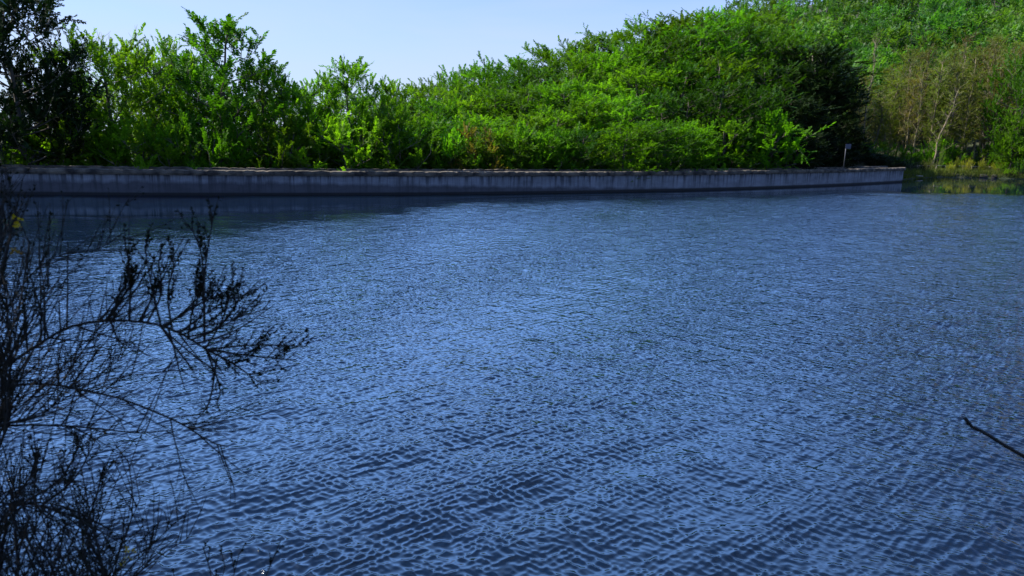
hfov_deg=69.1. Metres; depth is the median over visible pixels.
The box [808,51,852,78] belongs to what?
dark tree
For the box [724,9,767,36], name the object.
hillside tree
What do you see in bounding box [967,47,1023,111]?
hillside tree
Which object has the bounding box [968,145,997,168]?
bush
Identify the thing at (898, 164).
dark tree
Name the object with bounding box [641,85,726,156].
leafy tree
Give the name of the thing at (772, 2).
hillside tree
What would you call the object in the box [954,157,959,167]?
broom bush
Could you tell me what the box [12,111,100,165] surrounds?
bush
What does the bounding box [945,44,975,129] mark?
slender tree
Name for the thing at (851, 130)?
dark tree
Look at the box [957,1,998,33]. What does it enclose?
hillside tree
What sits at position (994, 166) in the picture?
broom bush
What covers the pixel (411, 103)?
leafy tree
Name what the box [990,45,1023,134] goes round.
slender tree
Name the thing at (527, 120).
leafy tree
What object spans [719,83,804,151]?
leafy tree
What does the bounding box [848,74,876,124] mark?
slender tree
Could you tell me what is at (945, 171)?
grass
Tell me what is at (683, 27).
hillside tree
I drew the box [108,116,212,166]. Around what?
bush
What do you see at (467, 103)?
leafy tree
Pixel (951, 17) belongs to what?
hillside tree
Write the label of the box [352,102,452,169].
bush
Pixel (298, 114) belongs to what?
leafy tree
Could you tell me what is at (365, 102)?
slim tree
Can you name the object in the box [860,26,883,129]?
slender tree
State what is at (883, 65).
hillside tree
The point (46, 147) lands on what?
bush
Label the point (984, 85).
slender tree
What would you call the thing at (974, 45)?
hillside tree
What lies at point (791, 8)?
hillside tree
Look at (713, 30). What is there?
leafy tree
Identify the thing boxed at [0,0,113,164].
dark tree
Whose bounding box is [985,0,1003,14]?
hillside tree
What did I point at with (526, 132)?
bush
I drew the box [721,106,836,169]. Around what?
bush
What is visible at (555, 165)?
bush
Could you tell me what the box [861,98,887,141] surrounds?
slender tree
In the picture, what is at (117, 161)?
bush
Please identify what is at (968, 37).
slender tree
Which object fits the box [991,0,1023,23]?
hillside tree
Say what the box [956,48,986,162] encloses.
slender tree
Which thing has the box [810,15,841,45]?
hillside tree
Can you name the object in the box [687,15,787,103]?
leafy tree
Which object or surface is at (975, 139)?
slender tree
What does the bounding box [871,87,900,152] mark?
slender tree
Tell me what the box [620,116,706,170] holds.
leafy tree
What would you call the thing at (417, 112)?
leafy tree
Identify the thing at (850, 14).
hillside tree
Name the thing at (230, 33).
slim tree
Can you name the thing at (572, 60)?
leafy tree
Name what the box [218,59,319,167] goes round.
slim tree
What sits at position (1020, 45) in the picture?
slender tree
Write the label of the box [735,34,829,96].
leafy tree
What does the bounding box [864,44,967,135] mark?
hillside tree
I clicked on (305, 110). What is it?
leafy tree
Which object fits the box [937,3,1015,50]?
hillside tree
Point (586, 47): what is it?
leafy tree
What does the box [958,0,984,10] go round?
hillside tree
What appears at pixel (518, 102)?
leafy tree
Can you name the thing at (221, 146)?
bush
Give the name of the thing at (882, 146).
bush
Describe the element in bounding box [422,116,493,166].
leafy tree
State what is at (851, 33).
hillside tree
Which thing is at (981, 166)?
broom bush
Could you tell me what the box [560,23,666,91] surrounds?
leafy tree
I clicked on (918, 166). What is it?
broom bush
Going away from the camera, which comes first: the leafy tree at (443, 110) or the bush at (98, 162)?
the bush at (98, 162)
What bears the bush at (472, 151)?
on the ground at (970, 147)
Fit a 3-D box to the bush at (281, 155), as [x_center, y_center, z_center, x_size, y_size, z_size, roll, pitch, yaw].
[-17.584,-10.520,57.268,8.461,6.272,6.923,3,12,9]
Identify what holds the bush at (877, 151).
on the ground at (970, 147)
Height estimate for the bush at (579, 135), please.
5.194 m
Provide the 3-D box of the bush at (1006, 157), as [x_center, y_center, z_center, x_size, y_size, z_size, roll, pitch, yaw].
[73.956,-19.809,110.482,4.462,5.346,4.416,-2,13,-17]
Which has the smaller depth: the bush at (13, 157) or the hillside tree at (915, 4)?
the bush at (13, 157)
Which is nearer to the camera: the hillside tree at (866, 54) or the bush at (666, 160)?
the bush at (666, 160)
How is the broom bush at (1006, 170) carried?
on the ground at (970, 147)
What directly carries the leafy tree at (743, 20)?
on the ground at (970, 147)
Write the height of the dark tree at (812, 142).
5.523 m
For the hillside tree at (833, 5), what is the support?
on the ground at (970, 147)
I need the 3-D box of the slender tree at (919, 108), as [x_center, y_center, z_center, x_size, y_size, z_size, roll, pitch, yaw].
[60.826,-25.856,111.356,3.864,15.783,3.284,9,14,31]
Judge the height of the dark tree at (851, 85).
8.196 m
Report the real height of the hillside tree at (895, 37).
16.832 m
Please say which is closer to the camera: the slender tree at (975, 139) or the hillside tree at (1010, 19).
the slender tree at (975, 139)
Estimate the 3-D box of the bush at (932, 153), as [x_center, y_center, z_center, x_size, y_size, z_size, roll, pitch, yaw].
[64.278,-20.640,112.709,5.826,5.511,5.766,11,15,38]
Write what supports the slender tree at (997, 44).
on the ground at (970, 147)
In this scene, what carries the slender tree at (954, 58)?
on the ground at (970, 147)
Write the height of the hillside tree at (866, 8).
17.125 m
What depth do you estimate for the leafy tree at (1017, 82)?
107.80 m
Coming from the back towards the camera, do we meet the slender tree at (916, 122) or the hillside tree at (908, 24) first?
the hillside tree at (908, 24)
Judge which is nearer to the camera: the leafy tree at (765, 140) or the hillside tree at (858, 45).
the leafy tree at (765, 140)
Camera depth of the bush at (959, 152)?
111.27 m
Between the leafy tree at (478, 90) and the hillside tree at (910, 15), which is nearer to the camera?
the leafy tree at (478, 90)
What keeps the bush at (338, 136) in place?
on the ground at (970, 147)
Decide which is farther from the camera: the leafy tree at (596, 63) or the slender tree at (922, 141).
the slender tree at (922, 141)
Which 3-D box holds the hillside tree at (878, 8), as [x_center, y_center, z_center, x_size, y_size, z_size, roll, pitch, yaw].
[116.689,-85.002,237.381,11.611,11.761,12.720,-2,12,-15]
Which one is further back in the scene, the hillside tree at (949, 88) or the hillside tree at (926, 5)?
the hillside tree at (926, 5)
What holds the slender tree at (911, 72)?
on the ground at (970, 147)
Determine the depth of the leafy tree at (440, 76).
96.56 m
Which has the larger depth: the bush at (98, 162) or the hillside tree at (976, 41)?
the hillside tree at (976, 41)
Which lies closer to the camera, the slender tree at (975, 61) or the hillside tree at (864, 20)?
the slender tree at (975, 61)
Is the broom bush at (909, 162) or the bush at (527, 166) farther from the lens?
the broom bush at (909, 162)
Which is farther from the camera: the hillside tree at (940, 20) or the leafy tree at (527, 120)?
the hillside tree at (940, 20)
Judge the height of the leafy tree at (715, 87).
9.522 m
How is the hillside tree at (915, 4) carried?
on the ground at (970, 147)
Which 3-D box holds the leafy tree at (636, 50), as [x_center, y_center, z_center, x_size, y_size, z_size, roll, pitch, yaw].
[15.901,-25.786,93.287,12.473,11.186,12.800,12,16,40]
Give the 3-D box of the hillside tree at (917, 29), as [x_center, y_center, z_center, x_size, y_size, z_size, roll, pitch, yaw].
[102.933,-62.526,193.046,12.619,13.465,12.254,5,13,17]
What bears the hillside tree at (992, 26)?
on the ground at (970, 147)
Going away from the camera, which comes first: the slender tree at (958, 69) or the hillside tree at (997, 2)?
the slender tree at (958, 69)
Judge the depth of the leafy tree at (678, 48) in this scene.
91.71 m
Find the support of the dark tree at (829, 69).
on the ground at (970, 147)
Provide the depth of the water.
15.09 m
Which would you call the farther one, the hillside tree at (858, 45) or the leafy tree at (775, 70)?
the hillside tree at (858, 45)
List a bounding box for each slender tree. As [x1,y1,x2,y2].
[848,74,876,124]
[853,89,878,143]
[859,108,878,142]
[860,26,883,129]
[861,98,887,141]
[865,98,896,147]
[867,86,891,147]
[869,73,909,152]
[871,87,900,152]
[874,63,903,141]
[877,72,913,153]
[882,44,926,155]
[894,66,933,158]
[894,76,926,155]
[895,56,919,149]
[898,46,925,142]
[900,44,932,141]
[903,61,934,152]
[904,56,931,150]
[907,44,938,152]
[920,48,952,160]
[920,57,950,143]
[922,58,953,158]
[924,65,945,147]
[928,80,969,162]
[929,55,977,148]
[935,40,962,151]
[939,54,969,133]
[939,72,970,156]
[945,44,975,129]
[948,31,979,140]
[949,65,986,167]
[951,42,986,157]
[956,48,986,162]
[962,46,1008,164]
[964,38,1006,161]
[971,71,1009,168]
[972,43,994,100]
[972,52,1013,146]
[973,28,1016,130]
[975,57,1012,159]
[977,32,1006,127]
[984,52,1023,138]
[989,60,1022,161]
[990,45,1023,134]
[999,40,1021,112]
[1010,39,1023,137]
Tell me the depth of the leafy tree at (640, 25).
102.53 m
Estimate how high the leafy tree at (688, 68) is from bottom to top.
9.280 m
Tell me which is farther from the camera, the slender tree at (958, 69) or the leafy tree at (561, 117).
the slender tree at (958, 69)
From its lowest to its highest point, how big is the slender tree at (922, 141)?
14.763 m
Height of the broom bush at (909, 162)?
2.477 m
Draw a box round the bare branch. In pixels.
[962,416,1023,457]
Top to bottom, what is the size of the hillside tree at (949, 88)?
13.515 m
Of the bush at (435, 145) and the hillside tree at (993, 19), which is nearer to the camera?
the bush at (435, 145)
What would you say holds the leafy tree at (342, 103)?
on the ground at (970, 147)
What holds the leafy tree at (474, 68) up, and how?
on the ground at (970, 147)
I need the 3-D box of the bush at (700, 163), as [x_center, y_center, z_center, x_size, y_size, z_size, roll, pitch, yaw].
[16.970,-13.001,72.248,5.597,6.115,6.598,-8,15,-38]
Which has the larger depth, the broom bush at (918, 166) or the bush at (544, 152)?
the broom bush at (918, 166)
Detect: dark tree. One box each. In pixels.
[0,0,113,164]
[0,56,83,165]
[756,92,841,158]
[757,40,884,116]
[764,131,836,168]
[767,75,850,136]
[778,58,853,110]
[806,77,880,133]
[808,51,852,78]
[810,133,865,168]
[816,114,872,163]
[830,136,876,159]
[848,146,887,162]
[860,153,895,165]
[876,156,908,167]
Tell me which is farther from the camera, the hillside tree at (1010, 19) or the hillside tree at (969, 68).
the hillside tree at (1010, 19)
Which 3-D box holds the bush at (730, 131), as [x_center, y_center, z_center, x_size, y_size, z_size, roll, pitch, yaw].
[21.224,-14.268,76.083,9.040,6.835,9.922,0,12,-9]
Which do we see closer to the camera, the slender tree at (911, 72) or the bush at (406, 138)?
the bush at (406, 138)
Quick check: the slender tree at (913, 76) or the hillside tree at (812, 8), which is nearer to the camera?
the slender tree at (913, 76)
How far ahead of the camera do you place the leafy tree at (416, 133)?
65.20 m
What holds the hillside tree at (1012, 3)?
on the ground at (970, 147)
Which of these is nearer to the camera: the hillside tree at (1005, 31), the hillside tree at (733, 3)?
the hillside tree at (1005, 31)
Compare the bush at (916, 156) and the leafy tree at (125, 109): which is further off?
the bush at (916, 156)
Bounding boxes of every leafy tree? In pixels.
[23,18,186,166]
[46,96,123,163]
[84,44,179,164]
[96,29,206,165]
[143,38,241,127]
[151,51,236,162]
[195,93,278,167]
[246,84,323,159]
[263,70,348,165]
[296,93,375,151]
[340,90,408,155]
[371,103,437,131]
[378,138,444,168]
[393,95,436,122]
[399,78,470,118]
[404,94,466,162]
[405,124,445,145]
[406,77,448,118]
[408,141,461,168]
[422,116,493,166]
[426,64,476,117]
[437,78,499,115]
[438,55,509,106]
[439,89,505,154]
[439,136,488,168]
[450,109,520,154]
[457,87,530,137]
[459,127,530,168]
[465,67,545,126]
[470,50,547,117]
[478,79,571,131]
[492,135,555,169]
[499,111,558,164]
[507,63,575,119]
[509,39,581,100]
[515,77,611,134]
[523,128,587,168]
[526,104,595,160]
[527,50,605,125]
[543,97,632,156]
[545,35,608,82]
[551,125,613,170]
[552,73,645,141]
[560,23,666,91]
[560,43,650,125]
[562,88,664,164]
[579,37,685,111]
[580,119,672,181]
[581,58,702,128]
[616,13,694,77]
[619,24,703,108]
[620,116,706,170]
[622,87,702,145]
[637,6,740,79]
[638,57,736,123]
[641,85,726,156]
[644,16,756,111]
[657,118,738,170]
[676,49,781,127]
[678,71,779,155]
[681,4,756,86]
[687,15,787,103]
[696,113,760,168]
[715,57,822,125]
[718,5,793,65]
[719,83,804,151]
[732,113,797,167]
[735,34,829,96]
[753,24,838,76]
[972,44,1023,164]
[987,109,1023,173]
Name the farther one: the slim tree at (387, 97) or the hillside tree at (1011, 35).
the hillside tree at (1011, 35)
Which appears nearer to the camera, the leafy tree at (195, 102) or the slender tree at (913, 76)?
the leafy tree at (195, 102)
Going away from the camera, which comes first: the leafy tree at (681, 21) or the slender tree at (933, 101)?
the leafy tree at (681, 21)
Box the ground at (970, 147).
[44,0,1023,179]
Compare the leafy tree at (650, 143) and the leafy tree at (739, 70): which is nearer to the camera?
the leafy tree at (650, 143)
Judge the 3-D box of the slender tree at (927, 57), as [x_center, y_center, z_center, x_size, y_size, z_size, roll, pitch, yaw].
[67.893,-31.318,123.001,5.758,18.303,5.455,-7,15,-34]
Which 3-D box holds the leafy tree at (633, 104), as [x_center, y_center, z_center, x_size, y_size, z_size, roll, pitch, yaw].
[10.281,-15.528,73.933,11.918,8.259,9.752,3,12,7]
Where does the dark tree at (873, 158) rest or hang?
on the ground at (970, 147)
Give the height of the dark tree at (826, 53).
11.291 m
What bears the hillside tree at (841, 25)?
on the ground at (970, 147)
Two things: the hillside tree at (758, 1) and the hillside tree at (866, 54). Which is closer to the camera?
the hillside tree at (866, 54)
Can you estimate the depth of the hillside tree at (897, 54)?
165.09 m
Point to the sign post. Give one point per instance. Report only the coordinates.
(847, 146)
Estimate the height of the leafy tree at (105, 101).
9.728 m
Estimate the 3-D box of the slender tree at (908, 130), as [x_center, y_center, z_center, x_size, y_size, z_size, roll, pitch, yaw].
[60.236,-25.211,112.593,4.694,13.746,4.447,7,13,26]
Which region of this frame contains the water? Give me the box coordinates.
[0,177,1023,575]
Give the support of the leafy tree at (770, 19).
on the ground at (970, 147)
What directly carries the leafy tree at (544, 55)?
on the ground at (970, 147)
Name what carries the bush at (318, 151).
on the ground at (970, 147)
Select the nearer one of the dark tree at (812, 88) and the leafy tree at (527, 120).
the leafy tree at (527, 120)
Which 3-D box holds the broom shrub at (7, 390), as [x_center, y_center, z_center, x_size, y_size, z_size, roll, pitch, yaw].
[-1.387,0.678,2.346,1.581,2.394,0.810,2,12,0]
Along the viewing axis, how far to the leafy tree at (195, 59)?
62.35 m
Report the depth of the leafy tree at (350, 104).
65.36 m
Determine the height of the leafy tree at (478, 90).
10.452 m
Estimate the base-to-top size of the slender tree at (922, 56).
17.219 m
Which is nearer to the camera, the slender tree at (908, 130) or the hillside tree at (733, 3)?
the slender tree at (908, 130)
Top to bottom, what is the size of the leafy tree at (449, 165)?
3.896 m
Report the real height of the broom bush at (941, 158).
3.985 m
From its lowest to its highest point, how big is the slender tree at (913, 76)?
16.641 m
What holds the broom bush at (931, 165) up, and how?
on the ground at (970, 147)
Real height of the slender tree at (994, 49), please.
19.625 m
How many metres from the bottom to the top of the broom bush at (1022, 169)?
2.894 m
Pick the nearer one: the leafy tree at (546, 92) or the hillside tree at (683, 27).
the leafy tree at (546, 92)
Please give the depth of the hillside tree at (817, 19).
200.93 m
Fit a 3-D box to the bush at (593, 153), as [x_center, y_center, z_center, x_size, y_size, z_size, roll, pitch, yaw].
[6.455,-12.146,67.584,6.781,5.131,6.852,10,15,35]
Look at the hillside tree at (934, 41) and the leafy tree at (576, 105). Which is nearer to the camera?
the leafy tree at (576, 105)
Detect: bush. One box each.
[0,128,53,165]
[0,135,63,165]
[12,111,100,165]
[56,128,132,165]
[77,113,182,168]
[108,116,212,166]
[141,108,254,169]
[185,129,281,167]
[238,109,339,167]
[261,124,352,168]
[285,110,407,170]
[348,109,428,168]
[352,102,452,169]
[402,129,449,168]
[417,125,482,168]
[447,122,509,169]
[479,119,552,169]
[494,129,568,168]
[527,120,589,170]
[553,125,622,168]
[590,132,658,168]
[641,121,695,170]
[660,122,715,168]
[691,114,765,169]
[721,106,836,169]
[860,142,886,153]
[868,139,899,166]
[888,144,923,167]
[901,156,917,171]
[912,160,928,171]
[916,135,956,168]
[920,158,938,169]
[938,148,945,168]
[942,144,972,167]
[946,161,955,170]
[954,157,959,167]
[960,158,975,170]
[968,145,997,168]
[978,158,985,169]
[990,161,1003,171]
[994,139,1018,167]
[1000,167,1016,174]
[1012,157,1023,174]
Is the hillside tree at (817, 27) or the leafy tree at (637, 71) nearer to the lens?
the leafy tree at (637, 71)
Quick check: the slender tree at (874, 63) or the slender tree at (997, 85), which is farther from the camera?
the slender tree at (997, 85)
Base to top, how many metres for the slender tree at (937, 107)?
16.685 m
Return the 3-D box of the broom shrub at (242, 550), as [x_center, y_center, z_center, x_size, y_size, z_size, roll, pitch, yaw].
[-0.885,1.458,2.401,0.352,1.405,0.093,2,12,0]
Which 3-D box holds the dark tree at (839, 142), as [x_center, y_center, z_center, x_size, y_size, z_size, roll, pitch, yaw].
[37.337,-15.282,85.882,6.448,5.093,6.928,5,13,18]
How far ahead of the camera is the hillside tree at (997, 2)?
219.62 m
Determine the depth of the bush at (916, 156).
109.96 m
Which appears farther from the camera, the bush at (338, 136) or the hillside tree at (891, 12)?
the hillside tree at (891, 12)
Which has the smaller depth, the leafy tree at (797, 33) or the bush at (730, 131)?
the bush at (730, 131)
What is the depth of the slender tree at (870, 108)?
117.67 m
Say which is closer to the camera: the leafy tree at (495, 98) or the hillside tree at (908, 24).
the leafy tree at (495, 98)
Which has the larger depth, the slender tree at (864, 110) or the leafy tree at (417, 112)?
the slender tree at (864, 110)
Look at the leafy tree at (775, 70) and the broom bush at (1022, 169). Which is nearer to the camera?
the leafy tree at (775, 70)
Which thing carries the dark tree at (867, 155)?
on the ground at (970, 147)
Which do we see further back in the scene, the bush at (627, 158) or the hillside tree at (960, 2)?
the hillside tree at (960, 2)
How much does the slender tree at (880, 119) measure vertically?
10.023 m
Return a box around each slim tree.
[142,6,291,167]
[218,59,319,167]
[304,55,400,167]
[352,74,425,163]
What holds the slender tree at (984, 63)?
on the ground at (970, 147)
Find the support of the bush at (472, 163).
on the ground at (970, 147)
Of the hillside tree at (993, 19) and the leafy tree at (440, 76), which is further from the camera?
the hillside tree at (993, 19)
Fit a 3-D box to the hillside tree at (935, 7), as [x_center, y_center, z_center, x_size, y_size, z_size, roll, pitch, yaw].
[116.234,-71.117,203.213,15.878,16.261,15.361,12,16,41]
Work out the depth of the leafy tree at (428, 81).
95.31 m
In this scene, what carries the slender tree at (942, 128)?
on the ground at (970, 147)
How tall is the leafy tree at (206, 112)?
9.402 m
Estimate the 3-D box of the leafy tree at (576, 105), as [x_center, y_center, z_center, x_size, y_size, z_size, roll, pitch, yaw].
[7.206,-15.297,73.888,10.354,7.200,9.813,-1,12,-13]
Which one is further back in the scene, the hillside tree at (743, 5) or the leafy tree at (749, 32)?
the hillside tree at (743, 5)
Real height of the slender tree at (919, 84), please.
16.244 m
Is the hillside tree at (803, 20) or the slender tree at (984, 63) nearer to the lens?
the slender tree at (984, 63)
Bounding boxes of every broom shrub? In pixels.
[0,141,313,509]
[0,413,206,575]
[172,540,283,575]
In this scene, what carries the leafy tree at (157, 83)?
on the ground at (970, 147)
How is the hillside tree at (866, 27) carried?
on the ground at (970, 147)
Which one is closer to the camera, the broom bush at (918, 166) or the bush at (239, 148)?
the bush at (239, 148)
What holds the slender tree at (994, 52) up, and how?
on the ground at (970, 147)
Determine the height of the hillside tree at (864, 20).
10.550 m
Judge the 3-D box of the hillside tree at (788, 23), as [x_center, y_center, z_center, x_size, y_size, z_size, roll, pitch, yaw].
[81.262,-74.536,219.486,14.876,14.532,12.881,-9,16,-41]
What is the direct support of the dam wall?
on the ground at (970, 147)
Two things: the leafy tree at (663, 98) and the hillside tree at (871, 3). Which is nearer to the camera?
the leafy tree at (663, 98)
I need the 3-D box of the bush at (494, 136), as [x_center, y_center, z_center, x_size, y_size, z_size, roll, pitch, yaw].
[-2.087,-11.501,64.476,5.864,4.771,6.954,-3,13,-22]
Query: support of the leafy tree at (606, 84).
on the ground at (970, 147)
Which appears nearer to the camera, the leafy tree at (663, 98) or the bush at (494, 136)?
the bush at (494, 136)
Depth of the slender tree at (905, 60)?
121.59 m
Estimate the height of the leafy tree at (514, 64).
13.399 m
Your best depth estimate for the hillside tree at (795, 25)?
189.44 m
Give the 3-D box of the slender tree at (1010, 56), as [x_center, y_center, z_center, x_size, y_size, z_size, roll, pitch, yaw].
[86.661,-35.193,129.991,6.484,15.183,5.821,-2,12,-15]
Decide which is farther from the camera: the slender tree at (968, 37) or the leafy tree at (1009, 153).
the slender tree at (968, 37)
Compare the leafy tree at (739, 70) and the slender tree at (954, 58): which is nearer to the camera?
the leafy tree at (739, 70)
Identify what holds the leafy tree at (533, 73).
on the ground at (970, 147)
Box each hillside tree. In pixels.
[659,16,693,36]
[716,0,753,14]
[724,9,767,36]
[733,0,759,15]
[745,0,783,13]
[756,7,767,24]
[757,0,803,28]
[758,10,787,30]
[762,20,804,55]
[773,0,808,29]
[777,10,806,34]
[783,0,804,14]
[791,15,812,38]
[793,15,853,49]
[794,0,830,17]
[799,7,845,47]
[805,0,843,24]
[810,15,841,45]
[822,0,866,28]
[823,0,867,15]
[823,15,860,58]
[824,3,855,30]
[832,21,874,62]
[836,56,909,139]
[841,37,877,68]
[843,12,887,39]
[845,44,905,77]
[851,21,917,65]
[852,0,905,17]
[853,3,895,33]
[858,19,888,44]
[859,0,882,11]
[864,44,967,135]
[865,20,916,62]
[870,0,927,31]
[871,1,914,38]
[887,37,970,86]
[891,47,923,65]
[893,21,938,58]
[895,21,921,50]
[896,27,961,57]
[897,0,925,19]
[899,61,973,124]
[909,2,986,53]
[910,0,954,28]
[911,0,965,44]
[928,7,983,44]
[929,47,1001,118]
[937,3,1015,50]
[944,0,986,31]
[949,35,983,50]
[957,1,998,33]
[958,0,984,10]
[962,9,1013,45]
[964,42,1012,51]
[966,0,1012,24]
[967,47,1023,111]
[971,14,1023,50]
[971,22,1023,52]
[983,15,1023,45]
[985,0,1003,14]
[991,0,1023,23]
[995,29,1023,46]
[998,0,1021,20]
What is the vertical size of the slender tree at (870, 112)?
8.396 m
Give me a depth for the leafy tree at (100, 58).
54.95 m
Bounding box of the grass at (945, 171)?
[890,166,1023,178]
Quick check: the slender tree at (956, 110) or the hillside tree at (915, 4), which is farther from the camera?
the hillside tree at (915, 4)
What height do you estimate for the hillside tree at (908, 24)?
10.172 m
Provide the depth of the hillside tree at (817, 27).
187.16 m
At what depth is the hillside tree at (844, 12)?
242.22 m
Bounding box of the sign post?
[843,144,850,168]
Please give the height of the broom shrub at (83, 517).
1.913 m
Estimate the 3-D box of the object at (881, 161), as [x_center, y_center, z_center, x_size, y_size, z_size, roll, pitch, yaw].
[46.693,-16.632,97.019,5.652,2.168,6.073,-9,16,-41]
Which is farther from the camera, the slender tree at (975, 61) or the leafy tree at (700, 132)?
the slender tree at (975, 61)
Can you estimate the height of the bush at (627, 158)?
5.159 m
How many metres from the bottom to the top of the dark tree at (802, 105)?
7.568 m
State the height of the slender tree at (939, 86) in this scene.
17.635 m
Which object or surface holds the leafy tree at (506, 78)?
on the ground at (970, 147)
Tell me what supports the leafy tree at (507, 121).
on the ground at (970, 147)
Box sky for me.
[0,0,821,132]
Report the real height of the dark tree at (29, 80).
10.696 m
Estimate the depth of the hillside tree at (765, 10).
255.40 m
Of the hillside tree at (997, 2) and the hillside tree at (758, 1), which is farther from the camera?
the hillside tree at (758, 1)
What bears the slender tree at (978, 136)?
on the ground at (970, 147)
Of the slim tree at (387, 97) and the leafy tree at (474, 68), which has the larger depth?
the leafy tree at (474, 68)
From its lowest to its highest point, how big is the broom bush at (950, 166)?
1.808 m
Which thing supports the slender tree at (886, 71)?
on the ground at (970, 147)
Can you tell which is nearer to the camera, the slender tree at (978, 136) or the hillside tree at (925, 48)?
the slender tree at (978, 136)
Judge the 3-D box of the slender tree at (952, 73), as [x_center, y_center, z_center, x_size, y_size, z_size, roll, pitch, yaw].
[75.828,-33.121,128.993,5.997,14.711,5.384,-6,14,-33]
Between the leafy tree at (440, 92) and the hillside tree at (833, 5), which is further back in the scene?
the hillside tree at (833, 5)
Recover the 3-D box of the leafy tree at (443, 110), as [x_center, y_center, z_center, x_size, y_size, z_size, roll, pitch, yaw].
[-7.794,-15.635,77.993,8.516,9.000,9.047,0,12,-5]
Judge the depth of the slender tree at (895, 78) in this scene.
120.96 m
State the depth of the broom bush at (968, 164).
107.77 m
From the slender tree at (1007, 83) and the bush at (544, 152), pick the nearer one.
the bush at (544, 152)
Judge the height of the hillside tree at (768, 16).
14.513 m
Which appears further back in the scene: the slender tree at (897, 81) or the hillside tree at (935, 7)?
the hillside tree at (935, 7)
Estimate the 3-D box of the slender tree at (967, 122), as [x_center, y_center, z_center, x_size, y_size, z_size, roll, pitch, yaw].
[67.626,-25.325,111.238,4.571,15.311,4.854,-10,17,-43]
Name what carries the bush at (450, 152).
on the ground at (970, 147)
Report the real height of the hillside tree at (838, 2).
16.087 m
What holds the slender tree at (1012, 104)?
on the ground at (970, 147)
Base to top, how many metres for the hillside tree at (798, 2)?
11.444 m
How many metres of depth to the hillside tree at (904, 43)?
187.16 m
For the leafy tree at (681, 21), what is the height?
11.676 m
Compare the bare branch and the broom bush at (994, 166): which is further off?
the broom bush at (994, 166)
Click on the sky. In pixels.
(404, 39)
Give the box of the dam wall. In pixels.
[0,164,905,194]

